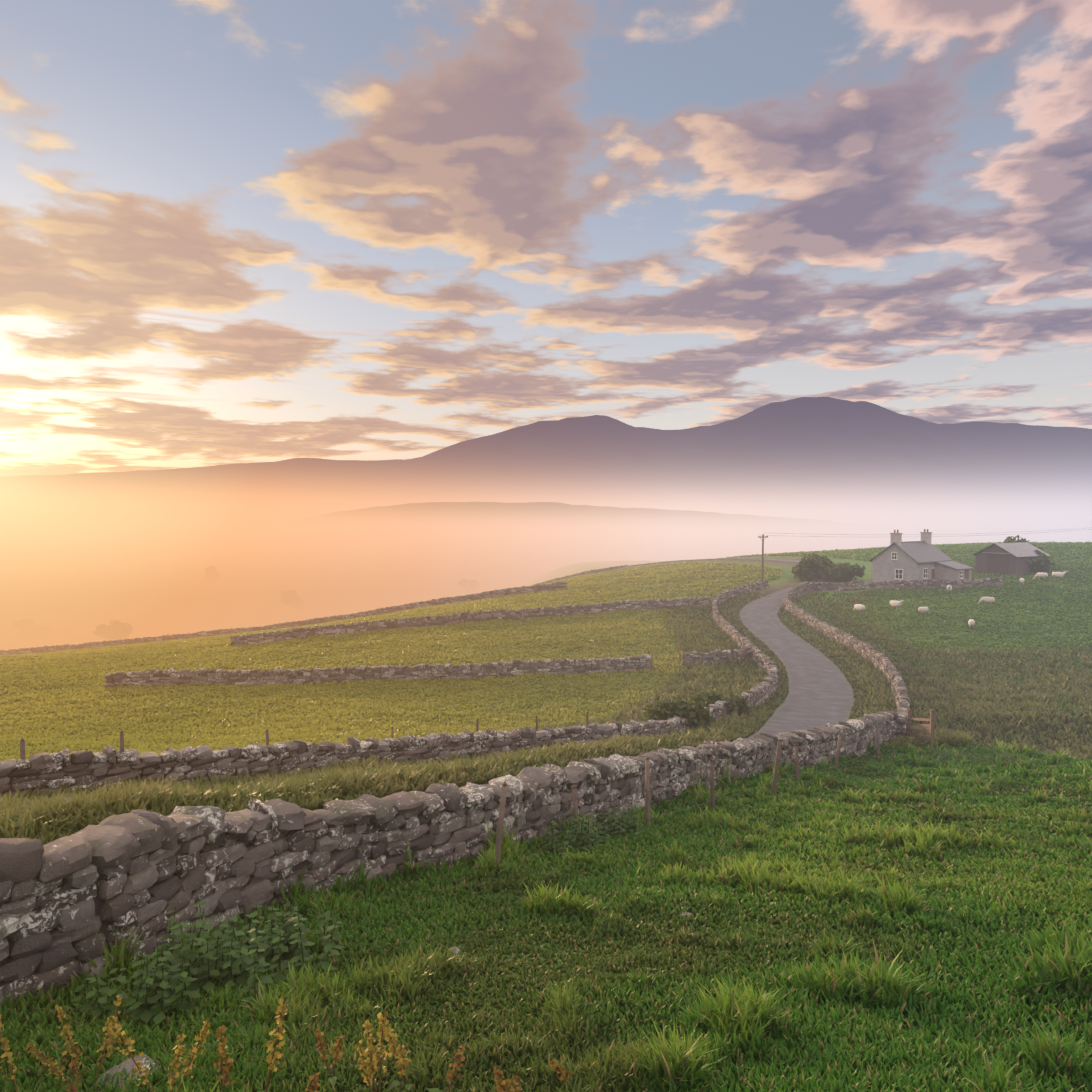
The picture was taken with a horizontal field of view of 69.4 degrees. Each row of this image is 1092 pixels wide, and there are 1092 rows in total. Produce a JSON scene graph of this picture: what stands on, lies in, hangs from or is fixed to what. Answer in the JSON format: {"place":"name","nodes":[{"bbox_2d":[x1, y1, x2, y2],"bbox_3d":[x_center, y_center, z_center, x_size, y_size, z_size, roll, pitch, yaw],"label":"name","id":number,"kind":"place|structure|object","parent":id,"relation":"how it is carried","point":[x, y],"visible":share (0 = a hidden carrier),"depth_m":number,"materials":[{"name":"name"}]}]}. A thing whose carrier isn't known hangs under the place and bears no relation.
{"place":"outdoors","nodes":[
{"label":"outdoors","id":0,"kind":"place"},
{"bbox_2d":[0,581,566,655],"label":"field stone wall","id":1,"kind":"structure","parent":0,"point":[455,599],"depth_m":113.10,"materials":[{"name":"grey stone"}]},
{"bbox_2d":[104,654,653,688],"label":"field stone wall","id":2,"kind":"structure","parent":0,"point":[202,676],"depth_m":51.04,"materials":[{"name":"grey stone"}]},
{"bbox_2d":[0,579,786,797],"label":"stone wall","id":3,"kind":"structure","parent":0,"point":[41,770],"depth_m":19.91,"materials":[{"name":"grey stone"}]},
{"bbox_2d":[230,596,709,646],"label":"field stone wall","id":4,"kind":"structure","parent":0,"point":[395,623],"depth_m":80.11,"materials":[{"name":"grey stone"}]},
{"bbox_2d":[0,541,1091,761],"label":"field grass","id":5,"kind":"structure","parent":0,"point":[135,722],"depth_m":59.97,"materials":[{"name":"green plant"}]},
{"bbox_2d":[0,396,1091,523],"bbox_3d":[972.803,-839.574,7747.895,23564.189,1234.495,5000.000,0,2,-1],"label":"mountains","id":6,"kind":"structure","parent":0,"point":[802,447],"depth_m":6445.98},
{"bbox_2d":[0,522,1091,1091],"bbox_3d":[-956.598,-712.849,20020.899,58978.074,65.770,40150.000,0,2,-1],"label":"ground","id":7,"kind":"structure","parent":0,"point":[70,584],"depth_m":522.12,"materials":[{"name":"green plant"}]},
{"bbox_2d":[93,620,132,640],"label":"tree","id":8,"kind":"object","parent":7,"relation":"on","point":[117,630],"visible":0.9,"depth_m":216.98,"materials":[{"name":"orange plant"}]},
{"bbox_2d":[204,566,219,588],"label":"tree","id":9,"kind":"object","parent":7,"relation":"on","point":[212,574],"visible":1,"depth_m":387.24,"materials":[{"name":"orange plant"}]},
{"bbox_2d":[280,589,304,615],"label":"tree","id":10,"kind":"object","parent":7,"relation":"on","point":[293,600],"visible":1,"depth_m":311.55,"materials":[{"name":"orange plant"}]},
{"bbox_2d":[20,711,637,758],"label":"fence posts","id":11,"kind":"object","parent":7,"relation":"on","point":[22,749],"depth_m":19.77,"materials":[{"name":"brown wood"}]},
{"bbox_2d":[0,711,899,1024],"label":"stone wall","id":12,"kind":"structure","parent":7,"relation":"on","point":[62,899],"depth_m":7.96,"materials":[{"name":"grey stone"}]},
{"bbox_2d":[457,579,478,594],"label":"tree","id":13,"kind":"object","parent":7,"relation":"on","point":[468,586],"visible":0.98,"depth_m":376.64,"materials":[{"name":"orange plant"}]},
{"bbox_2d":[80,887,917,1091],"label":"rocks","id":14,"kind":"object","parent":7,"relation":"on","point":[131,1063],"visible":0.02,"depth_m":4.39,"materials":[{"name":"stone"}]},
{"bbox_2d":[0,746,1037,1091],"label":"weeds","id":15,"kind":"object","parent":7,"relation":"on","point":[242,956],"visible":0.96,"depth_m":5.37,"materials":[{"name":"green plant"}]},
{"bbox_2d":[0,732,1091,1091],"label":"pasture grass","id":16,"kind":"structure","parent":7,"relation":"on","point":[726,1028],"depth_m":6.10,"materials":[{"name":"green plant"}]},
{"bbox_2d":[0,589,1091,844],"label":"rough grass","id":17,"kind":"structure","parent":7,"relation":"on","point":[56,815],"depth_m":36.00,"materials":[{"name":"green plant"}]},
{"bbox_2d":[651,650,683,671],"bbox_3d":[8.346,7.953,54.081,2.656,1.627,0.110,-1,2,-25],"label":"wire fence","id":18,"kind":"object","parent":7,"relation":"on","point":[659,659],"visible":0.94,"depth_m":53.56,"materials":[{"name":"brown wood"}]},
{"bbox_2d":[639,697,715,730],"bbox_3d":[5.653,7.358,33.251,3.413,2.047,2.504,-1,3,-33],"label":"bush","id":19,"kind":"object","parent":7,"relation":"on","point":[695,713],"visible":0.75,"depth_m":32.83,"materials":[{"name":"green plant"}]},
{"bbox_2d":[492,726,879,894],"bbox_3d":[5.591,5.228,18.037,0.824,5.300,20.866,1,3,35],"label":"wire fence","id":20,"kind":"object","parent":7,"relation":"on","point":[574,810],"visible":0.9,"depth_m":12.69,"materials":[{"name":"brown wood"}]},
{"bbox_2d":[682,646,751,665],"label":"field stone wall","id":21,"kind":"structure","parent":7,"relation":"on","point":[709,657],"depth_m":55.94,"materials":[{"name":"grey stone"}]},
{"bbox_2d":[690,690,752,716],"bbox_3d":[8.433,7.767,37.849,3.095,1.627,1.818,0,2,9],"label":"bush","id":22,"kind":"object","parent":7,"relation":"on","point":[739,707],"visible":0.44,"depth_m":37.66,"materials":[{"name":"green plant"}]},
{"bbox_2d":[791,553,835,581],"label":"bush","id":23,"kind":"object","parent":7,"relation":"on","point":[809,567],"visible":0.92,"depth_m":100.00,"materials":[{"name":"green plant"}]},
{"bbox_2d":[822,562,865,581],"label":"bush","id":24,"kind":"object","parent":7,"relation":"on","point":[844,572],"visible":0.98,"depth_m":97.15,"materials":[{"name":"green plant"}]},
{"bbox_2d":[783,582,911,736],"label":"stone wall","id":25,"kind":"structure","parent":7,"relation":"on","point":[891,673],"depth_m":57.70,"materials":[{"name":"grey stone"}]},
{"bbox_2d":[853,604,864,613],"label":"sheep","id":26,"kind":"object","parent":7,"relation":"on","point":[858,607],"visible":0.94,"depth_m":76.45},
{"bbox_2d":[890,600,903,609],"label":"sheep","id":27,"kind":"object","parent":7,"relation":"on","point":[894,603],"visible":0.98,"depth_m":77.64},
{"bbox_2d":[807,577,1003,590],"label":"stone wall","id":28,"kind":"structure","parent":7,"relation":"on","point":[889,584],"depth_m":90.00,"materials":[{"name":"grey stone"}]},
{"bbox_2d":[906,709,934,747],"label":"field gate","id":29,"kind":"structure","parent":7,"relation":"on","point":[930,729],"depth_m":28.74,"materials":[{"name":"brown wood"}]},
{"bbox_2d":[869,529,974,581],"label":"farmhouse","id":30,"kind":"object","parent":7,"relation":"on","point":[924,558],"visible":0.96,"depth_m":92.70,"materials":[{"name":"paint"}]},
{"bbox_2d":[918,606,929,614],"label":"sheep","id":31,"kind":"object","parent":7,"relation":"on","point":[923,609],"visible":0.94,"depth_m":74.64},
{"bbox_2d":[758,528,1090,579],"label":"utility pole","id":32,"kind":"object","parent":7,"relation":"on","point":[762,537],"visible":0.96,"depth_m":97.92,"materials":[{"name":"brown wood"}]},
{"bbox_2d":[946,585,951,593],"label":"sheep","id":33,"kind":"object","parent":7,"relation":"on","point":[948,587],"visible":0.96,"depth_m":85.91},
{"bbox_2d":[968,619,974,627],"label":"sheep","id":34,"kind":"object","parent":7,"relation":"on","point":[971,622],"visible":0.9,"depth_m":68.03},
{"bbox_2d":[978,597,994,604],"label":"sheep","id":35,"kind":"object","parent":7,"relation":"on","point":[988,599],"visible":0.96,"depth_m":78.42},
{"bbox_2d":[972,542,1049,574],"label":"barn","id":36,"kind":"structure","parent":7,"relation":"on","point":[1005,558],"depth_m":97.46,"materials":[{"name":"grey metal"}]},
{"bbox_2d":[997,535,1042,549],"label":"farm tree","id":37,"kind":"object","parent":7,"relation":"on","point":[1009,539],"visible":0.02,"depth_m":103.75,"materials":[{"name":"green plant"}]},
{"bbox_2d":[1019,578,1024,585],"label":"sheep","id":38,"kind":"object","parent":7,"relation":"on","point":[1021,580],"visible":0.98,"depth_m":88.94},
{"bbox_2d":[1033,572,1047,579],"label":"sheep","id":39,"kind":"object","parent":7,"relation":"on","point":[1041,574],"visible":0.88,"depth_m":92.02},
{"bbox_2d":[1027,549,1054,572],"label":"bush","id":40,"kind":"object","parent":7,"relation":"on","point":[1039,564],"visible":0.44,"depth_m":96.55,"materials":[{"name":"green plant"}]},
{"bbox_2d":[1052,571,1067,579],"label":"sheep","id":41,"kind":"object","parent":7,"relation":"on","point":[1058,574],"visible":0.92,"depth_m":91.70},
{"bbox_2d":[0,0,1091,475],"label":"sky","id":42,"kind":"structure","parent":0,"point":[232,231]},
{"bbox_2d":[532,565,627,585],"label":"field stone wall","id":43,"kind":"structure","parent":0,"point":[591,571],"depth_m":165.08,"materials":[{"name":"grey stone"}]},
{"bbox_2d":[211,502,958,548],"bbox_3d":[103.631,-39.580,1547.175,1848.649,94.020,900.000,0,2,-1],"label":"hill","id":44,"kind":"structure","parent":0,"point":[427,525],"depth_m":1332.82,"materials":[{"name":"green plant"}]},
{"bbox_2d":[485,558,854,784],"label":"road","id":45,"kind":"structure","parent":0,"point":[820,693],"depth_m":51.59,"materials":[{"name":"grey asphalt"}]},
{"bbox_2d":[717,464,1091,525],"bbox_3d":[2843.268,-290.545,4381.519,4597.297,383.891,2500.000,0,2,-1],"label":"foothill","id":46,"kind":"structure","parent":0,"point":[1060,495],"depth_m":3759.29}
]}

